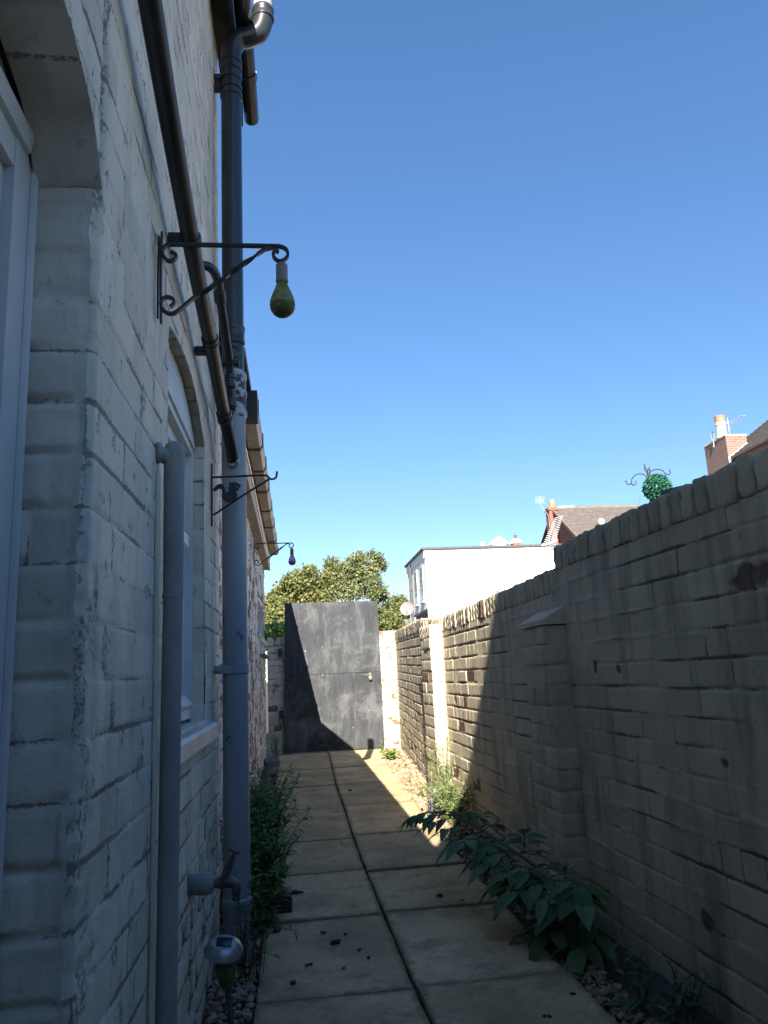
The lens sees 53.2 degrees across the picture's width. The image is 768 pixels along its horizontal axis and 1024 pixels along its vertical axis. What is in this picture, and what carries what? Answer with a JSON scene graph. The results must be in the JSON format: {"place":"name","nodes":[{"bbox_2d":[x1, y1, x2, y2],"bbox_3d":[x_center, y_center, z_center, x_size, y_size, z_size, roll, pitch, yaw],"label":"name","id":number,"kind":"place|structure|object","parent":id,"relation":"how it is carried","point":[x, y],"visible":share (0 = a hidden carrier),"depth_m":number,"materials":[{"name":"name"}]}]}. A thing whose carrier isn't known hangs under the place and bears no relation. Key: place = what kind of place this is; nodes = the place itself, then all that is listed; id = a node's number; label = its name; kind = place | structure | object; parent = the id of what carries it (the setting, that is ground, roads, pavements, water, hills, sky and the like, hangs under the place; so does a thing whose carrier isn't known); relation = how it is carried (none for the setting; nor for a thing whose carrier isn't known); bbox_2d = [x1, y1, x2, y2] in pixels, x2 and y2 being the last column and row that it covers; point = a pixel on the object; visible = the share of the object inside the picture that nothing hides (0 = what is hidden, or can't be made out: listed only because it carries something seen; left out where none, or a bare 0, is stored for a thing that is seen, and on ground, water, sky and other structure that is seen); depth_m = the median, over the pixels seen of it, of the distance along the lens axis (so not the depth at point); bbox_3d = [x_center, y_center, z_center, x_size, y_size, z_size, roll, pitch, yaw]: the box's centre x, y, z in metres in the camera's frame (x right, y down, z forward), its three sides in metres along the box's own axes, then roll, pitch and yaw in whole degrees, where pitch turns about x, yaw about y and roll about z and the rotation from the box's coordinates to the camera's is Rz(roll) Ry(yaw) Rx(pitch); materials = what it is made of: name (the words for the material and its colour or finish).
{"place":"outdoors","nodes":[
{"label":"outdoors","id":0,"kind":"place"},
{"bbox_2d":[253,749,618,1023],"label":"path","id":1,"kind":"structure","parent":0,"point":[373,884],"depth_m":3.03,"materials":[{"name":"concrete"}]},
{"bbox_2d":[272,886,291,913],"bbox_3d":[-0.449,1.720,3.385,0.087,0.097,0.102,-1,-12,-7],"label":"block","id":2,"kind":"object","parent":1,"relation":"on","point":[286,906],"depth_m":3.34,"materials":[{"name":"black concrete"}]},
{"bbox_2d":[292,890,303,894],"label":"leaf litter","id":3,"kind":"object","parent":1,"relation":"on","point":[294,892],"visible":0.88,"depth_m":3.62,"materials":[{"name":"brown plant"}]},
{"bbox_2d":[278,601,383,753],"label":"gate","id":4,"kind":"structure","parent":1,"relation":"on","point":[332,697],"depth_m":10.64,"materials":[{"name":"grey metal"}]},
{"bbox_2d":[330,939,340,944],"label":"leaf litter","id":5,"kind":"object","parent":1,"relation":"on","point":[336,941],"visible":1,"depth_m":2.92,"materials":[{"name":"brown plant"}]},
{"bbox_2d":[202,682,724,1023],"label":"ground","id":6,"kind":"structure","parent":0,"point":[615,976],"depth_m":2.61,"materials":[{"name":"gravel"}]},
{"bbox_2d":[0,0,258,1023],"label":"house","id":7,"kind":"structure","parent":6,"relation":"on","point":[104,382],"depth_m":1.31,"materials":[{"name":"brick"}]},
{"bbox_2d":[0,161,2,210],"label":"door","id":8,"kind":"structure","parent":7,"relation":"in","point":[1,165],"depth_m":1.22,"materials":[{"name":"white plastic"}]},
{"bbox_2d":[148,468,160,1023],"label":"cable trunking","id":9,"kind":"object","parent":7,"relation":"attached to","point":[154,774],"visible":1,"depth_m":1.68,"materials":[{"name":"paint"}]},
{"bbox_2d":[155,441,184,1023],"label":"overflow pipe","id":10,"kind":"object","parent":7,"relation":"attached to","point":[170,455],"visible":0.96,"depth_m":1.70,"materials":[{"name":"grey plastic"}]},
{"bbox_2d":[167,348,194,720],"bbox_3d":[-0.684,0.086,2.367,0.098,1.105,0.813,-1,-12,-7],"label":"window","id":11,"kind":"structure","parent":7,"relation":"in","point":[179,420],"depth_m":2.66,"materials":[{"name":"white plastic"}]},
{"bbox_2d":[137,0,238,463],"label":"waste pipe","id":12,"kind":"object","parent":7,"relation":"attached to","point":[152,18],"visible":0.94,"depth_m":1.94,"materials":[{"name":"black paint"}]},
{"bbox_2d":[188,847,240,900],"bbox_3d":[-0.490,1.054,2.229,0.148,0.147,0.061,-3,-12,0],"label":"garden tap","id":13,"kind":"object","parent":7,"relation":"attached to","point":[203,883],"visible":1,"depth_m":2.21,"materials":[{"name":"grey metal"}]},
{"bbox_2d":[203,261,239,408],"bbox_3d":[-0.645,-0.680,3.010,0.087,0.412,0.505,-3,-12,0],"label":"waste pipe","id":14,"kind":"object","parent":7,"relation":"attached to","point":[229,363],"visible":0.84,"depth_m":3.07,"materials":[{"name":"black plastic"}]},
{"bbox_2d":[157,231,288,323],"bbox_3d":[-0.399,-0.584,1.913,0.326,0.244,0.014,-1,-12,-7],"label":"hanging bracket","id":15,"kind":"object","parent":7,"relation":"attached to","point":[262,247],"visible":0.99,"depth_m":1.91,"materials":[{"name":"black metal"}]},
{"bbox_2d":[270,262,294,318],"bbox_3d":[-0.256,-0.566,1.925,0.063,0.162,0.063,-1,-12,-7],"label":"light bulb","id":16,"kind":"object","parent":15,"relation":"hanging from","point":[282,303],"visible":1,"depth_m":1.90,"materials":[{"name":"green glass"}]},
{"bbox_2d":[214,0,273,978],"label":"soil pipe","id":17,"kind":"object","parent":7,"relation":"attached to","point":[234,669],"visible":0.88,"depth_m":3.11,"materials":[{"name":"grey plastic"}]},
{"bbox_2d":[211,463,277,526],"bbox_3d":[-0.550,-0.071,3.031,0.263,0.253,0.014,-1,-12,-7],"label":"hanging bracket","id":18,"kind":"object","parent":7,"relation":"attached to","point":[230,495],"visible":1,"depth_m":3.02,"materials":[{"name":"black metal"}]},
{"bbox_2d":[203,757,279,1023],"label":"gravel","id":19,"kind":"structure","parent":6,"relation":"on","point":[213,1014],"depth_m":2.51,"materials":[{"name":"grey gravel"}]},
{"bbox_2d":[204,934,242,1023],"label":"solar lamp","id":20,"kind":"object","parent":19,"relation":"on","point":[223,953],"visible":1,"depth_m":2.06,"materials":[{"name":"silver metal"}]},
{"bbox_2d":[228,871,297,982],"bbox_3d":[-0.423,1.484,2.729,0.282,0.349,0.176,-10,-14,31],"label":"weed","id":21,"kind":"object","parent":19,"relation":"on","point":[245,944],"visible":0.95,"depth_m":2.73,"materials":[{"name":"green plant"}]},
{"bbox_2d":[262,767,277,777],"bbox_3d":[-1.232,2.809,8.257,0.162,0.117,0.199,-6,-12,16],"label":"loose stone","id":22,"kind":"object","parent":19,"relation":"on","point":[273,769],"visible":0.6,"depth_m":8.21,"materials":[{"name":"grey stone"}]},
{"bbox_2d":[264,757,280,767],"bbox_3d":[-1.336,2.968,9.036,0.186,0.125,0.315,1,-13,-18],"label":"loose stone","id":23,"kind":"object","parent":19,"relation":"on","point":[270,762],"visible":0.66,"depth_m":8.91,"materials":[{"name":"grey stone"}]},
{"bbox_2d":[268,729,279,757],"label":"weed","id":24,"kind":"object","parent":19,"relation":"on","point":[275,750],"visible":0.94,"depth_m":10.22,"materials":[{"name":"green plant"}]},
{"bbox_2d":[217,325,278,901],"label":"house","id":25,"kind":"structure","parent":6,"relation":"on","point":[261,522],"depth_m":6.91,"materials":[{"name":"paint"}]},
{"bbox_2d":[258,597,263,637],"bbox_3d":[-1.517,1.296,9.245,0.058,0.480,1.520,-1,-12,-7],"label":"window","id":26,"kind":"structure","parent":25,"relation":"in","point":[261,633],"depth_m":9.28,"materials":[{"name":"white plastic"}]},
{"bbox_2d":[253,540,293,565],"bbox_3d":[-1.082,0.409,7.520,0.396,0.278,0.017,-1,-12,-7],"label":"hanging bracket","id":27,"kind":"object","parent":25,"relation":"attached to","point":[254,548],"visible":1,"depth_m":7.51,"materials":[{"name":"black metal"}]},
{"bbox_2d":[288,548,295,564],"bbox_3d":[-0.905,0.431,7.536,0.073,0.189,0.074,-1,-12,-7],"label":"light bulb","id":28,"kind":"object","parent":27,"relation":"hanging from","point":[292,560],"visible":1,"depth_m":7.51,"materials":[{"name":"purple glass"}]},
{"bbox_2d":[250,785,287,825],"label":"weed","id":29,"kind":"object","parent":6,"relation":"on","point":[275,797],"visible":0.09,"depth_m":5.09,"materials":[{"name":"green plant"}]},
{"bbox_2d":[250,852,294,939],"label":"weed","id":30,"kind":"object","parent":6,"relation":"on","point":[278,874],"visible":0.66,"depth_m":3.20,"materials":[{"name":"green plant"}]},
{"bbox_2d":[249,766,295,857],"bbox_3d":[-0.708,1.821,4.631,0.365,0.588,0.313,-1,-12,-7],"label":"weed","id":31,"kind":"object","parent":6,"relation":"on","point":[265,771],"visible":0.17,"depth_m":4.64,"materials":[{"name":"green plant"}]},
{"bbox_2d":[263,592,284,637],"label":"bush","id":32,"kind":"object","parent":6,"relation":"on","point":[274,609],"visible":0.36,"depth_m":32.23,"materials":[{"name":"green plant"}]},
{"bbox_2d":[250,776,299,888],"bbox_3d":[-0.566,1.629,3.790,0.386,0.621,0.251,-9,-14,28],"label":"weed","id":33,"kind":"object","parent":6,"relation":"on","point":[261,812],"visible":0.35,"depth_m":3.80,"materials":[{"name":"green plant"}]},
{"bbox_2d":[249,760,300,862],"bbox_3d":[-0.629,1.695,4.195,0.367,0.650,0.317,-1,-12,-7],"label":"weed","id":34,"kind":"object","parent":6,"relation":"on","point":[255,791],"visible":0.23,"depth_m":4.21,"materials":[{"name":"green plant"}]},
{"bbox_2d":[264,618,293,753],"bbox_3d":[-1.650,2.514,11.090,0.865,1.924,0.525,-1,-12,-7],"label":"ivy","id":35,"kind":"object","parent":6,"relation":"on","point":[273,625],"visible":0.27,"depth_m":11.17,"materials":[{"name":"green plant"}]},
{"bbox_2d":[267,637,291,756],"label":"brick wall","id":36,"kind":"structure","parent":6,"relation":"on","point":[275,670],"depth_m":10.62,"materials":[{"name":"grey brick"}]},
{"bbox_2d":[250,807,312,895],"bbox_3d":[-0.496,1.620,3.496,0.366,0.498,0.280,-1,-12,-7],"label":"weed","id":37,"kind":"object","parent":6,"relation":"on","point":[265,861],"visible":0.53,"depth_m":3.49,"materials":[{"name":"green plant"}]},
{"bbox_2d":[266,563,339,612],"bbox_3d":[-3.938,5.829,37.481,3.705,6.574,2.644,-1,-12,-7],"label":"tree","id":38,"kind":"object","parent":6,"relation":"on","point":[308,583],"visible":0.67,"depth_m":37.25,"materials":[{"name":"green plant"}]},
{"bbox_2d":[321,547,389,605],"bbox_3d":[-1.368,5.586,39.321,3.721,7.562,2.649,-1,-12,-7],"label":"tree","id":39,"kind":"object","parent":6,"relation":"on","point":[351,572],"visible":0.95,"depth_m":39.57,"materials":[{"name":"green plant"}]},
{"bbox_2d":[377,631,400,748],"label":"brick wall","id":40,"kind":"structure","parent":6,"relation":"on","point":[390,693],"depth_m":10.79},
{"bbox_2d":[378,604,409,631],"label":"bush","id":41,"kind":"object","parent":6,"relation":"on","point":[387,621],"visible":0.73,"depth_m":20.86,"materials":[{"name":"green plant"}]},
{"bbox_2d":[382,591,408,619],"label":"tree","id":42,"kind":"object","parent":6,"relation":"on","point":[395,602],"visible":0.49,"depth_m":43.94,"materials":[{"name":"green plant"}]},
{"bbox_2d":[388,619,415,630],"bbox_3d":[0.797,4.689,23.816,2.405,2.698,0.060,-1,-12,-7],"label":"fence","id":43,"kind":"object","parent":6,"relation":"on","point":[410,621],"visible":0.07,"depth_m":24.05,"materials":[{"name":"wood"}]},
{"bbox_2d":[427,787,442,816],"bbox_3d":[0.365,2.091,5.473,0.120,0.240,0.020,9,-11,-34],"label":"edging tile","id":44,"kind":"object","parent":6,"relation":"on","point":[430,808],"visible":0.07,"depth_m":5.45,"materials":[{"name":"stone"}]},
{"bbox_2d":[420,776,476,824],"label":"weed","id":45,"kind":"object","parent":6,"relation":"on","point":[453,803],"visible":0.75,"depth_m":5.18,"materials":[{"name":"green plant"}]},
{"bbox_2d":[399,810,617,976],"bbox_3d":[0.430,1.546,3.318,0.479,0.465,1.665,2,-13,-20],"label":"elder shrub","id":46,"kind":"object","parent":6,"relation":"on","point":[572,919],"visible":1,"depth_m":2.84,"materials":[{"name":"green plant"}]},
{"bbox_2d":[381,747,664,1023],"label":"gravel","id":47,"kind":"structure","parent":6,"relation":"on","point":[403,768],"depth_m":3.25,"materials":[{"name":"beige gravel"}]},
{"bbox_2d":[379,738,388,751],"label":"weed","id":48,"kind":"object","parent":47,"relation":"on","point":[382,748],"visible":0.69,"depth_m":10.04,"materials":[{"name":"green plant"}]},
{"bbox_2d":[380,748,400,760],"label":"weed","id":49,"kind":"object","parent":47,"relation":"on","point":[392,755],"visible":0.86,"depth_m":9.18,"materials":[{"name":"green plant"}]},
{"bbox_2d":[416,778,429,800],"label":"weed","id":50,"kind":"object","parent":47,"relation":"on","point":[422,794],"visible":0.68,"depth_m":6.30,"materials":[{"name":"green plant"}]},
{"bbox_2d":[425,732,457,801],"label":"weed","id":51,"kind":"object","parent":47,"relation":"on","point":[443,778],"visible":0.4,"depth_m":5.52,"materials":[{"name":"green plant"}]},
{"bbox_2d":[602,941,666,1020],"bbox_3d":[0.756,1.412,2.304,0.197,0.221,0.173,-1,-12,-7],"label":"weed","id":52,"kind":"object","parent":47,"relation":"on","point":[639,1001],"visible":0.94,"depth_m":2.30,"materials":[{"name":"green plant"}]},
{"bbox_2d":[539,516,562,569],"bbox_3d":[4.758,2.572,20.647,1.011,5.151,0.402,4,-13,-27],"label":"tv aerial","id":53,"kind":"object","parent":6,"relation":"on","point":[549,540],"visible":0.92,"depth_m":21.00,"materials":[{"name":"metal"}]},
{"bbox_2d":[394,446,767,1023],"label":"brick wall","id":54,"kind":"structure","parent":6,"relation":"on","point":[594,702],"depth_m":2.72,"materials":[{"name":"beige brick"}]},
{"bbox_2d":[660,485,682,495],"bbox_3d":[1.029,-0.062,2.625,0.110,0.024,0.110,12,-14,-27],"label":"loose slate","id":55,"kind":"object","parent":54,"relation":"on","point":[664,491],"visible":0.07,"depth_m":2.62,"materials":[{"name":"stone"}]},
{"bbox_2d":[625,464,670,500],"bbox_3d":[2.488,0.936,6.774,0.452,2.832,0.026,-1,-12,-7],"label":"plant stand","id":56,"kind":"object","parent":6,"relation":"on","point":[647,473],"visible":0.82,"depth_m":7.04,"materials":[{"name":"black metal"}]},
{"bbox_2d":[642,462,672,500],"bbox_3d":[2.473,-0.264,6.952,0.281,0.387,0.284,-1,-12,-7],"label":"topiary ball","id":57,"kind":"object","parent":56,"relation":"hanging from","point":[654,485],"visible":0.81,"depth_m":6.87,"materials":[{"name":"plant"}]},
{"bbox_2d":[645,968,711,1023],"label":"weed","id":58,"kind":"object","parent":6,"relation":"on","point":[679,1006],"visible":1,"depth_m":2.20,"materials":[{"name":"green plant"}]},
{"bbox_2d":[664,959,704,1006],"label":"weed","id":59,"kind":"object","parent":6,"relation":"on","point":[694,985],"visible":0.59,"depth_m":2.36,"materials":[{"name":"green plant"}]},
{"bbox_2d":[404,543,561,621],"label":"building","id":60,"kind":"structure","parent":0,"point":[443,581],"depth_m":28.78,"materials":[{"name":"paint"}]},
{"bbox_2d":[400,602,413,620],"bbox_3d":[0.881,4.867,26.604,0.382,3.493,0.356,4,-13,-27],"label":"satellite dish","id":61,"kind":"object","parent":60,"relation":"attached to","point":[406,608],"visible":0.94,"depth_m":26.96,"materials":[{"name":"white metal"}]},
{"bbox_2d":[414,570,418,607],"bbox_3d":[1.280,3.081,30.752,0.120,1.440,0.850,-1,-12,-7],"label":"window","id":62,"kind":"structure","parent":60,"relation":"in","point":[415,572],"depth_m":30.61,"materials":[{"name":"white glass"}]},
{"bbox_2d":[419,564,424,603],"bbox_3d":[1.441,2.776,29.344,0.120,1.440,0.850,-1,-12,-7],"label":"window","id":63,"kind":"structure","parent":60,"relation":"in","point":[422,590],"depth_m":29.19,"materials":[{"name":"white glass"}]},
{"bbox_2d":[217,0,767,681],"label":"sky","id":64,"kind":"structure","parent":0,"point":[526,241],"materials":[{"name":"blue"}]},
{"bbox_2d":[480,535,521,545],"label":"house","id":65,"kind":"structure","parent":0,"point":[498,540],"depth_m":45.73,"materials":[{"name":"white tile"}]},
{"bbox_2d":[541,499,640,543],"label":"house","id":66,"kind":"structure","parent":0,"point":[576,521],"depth_m":37.47,"materials":[{"name":"brick"}]},
{"bbox_2d":[535,498,549,526],"bbox_3d":[7.775,0.042,38.021,0.691,1.486,0.761,-1,-12,-7],"label":"tv aerial","id":67,"kind":"object","parent":66,"relation":"attached to","point":[541,506],"visible":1,"depth_m":37.81,"materials":[{"name":"metal"}]},
{"bbox_2d":[703,415,767,474],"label":"house","id":68,"kind":"structure","parent":0,"point":[726,449],"depth_m":26.61,"materials":[{"name":"brick"}]},
{"bbox_2d":[725,415,744,433],"bbox_3d":[12.410,-2.987,27.086,0.474,0.850,0.772,4,-13,-28],"label":"tv aerial","id":69,"kind":"object","parent":68,"relation":"attached to","point":[732,421],"visible":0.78,"depth_m":27.26,"materials":[{"name":"metal"}]}
]}

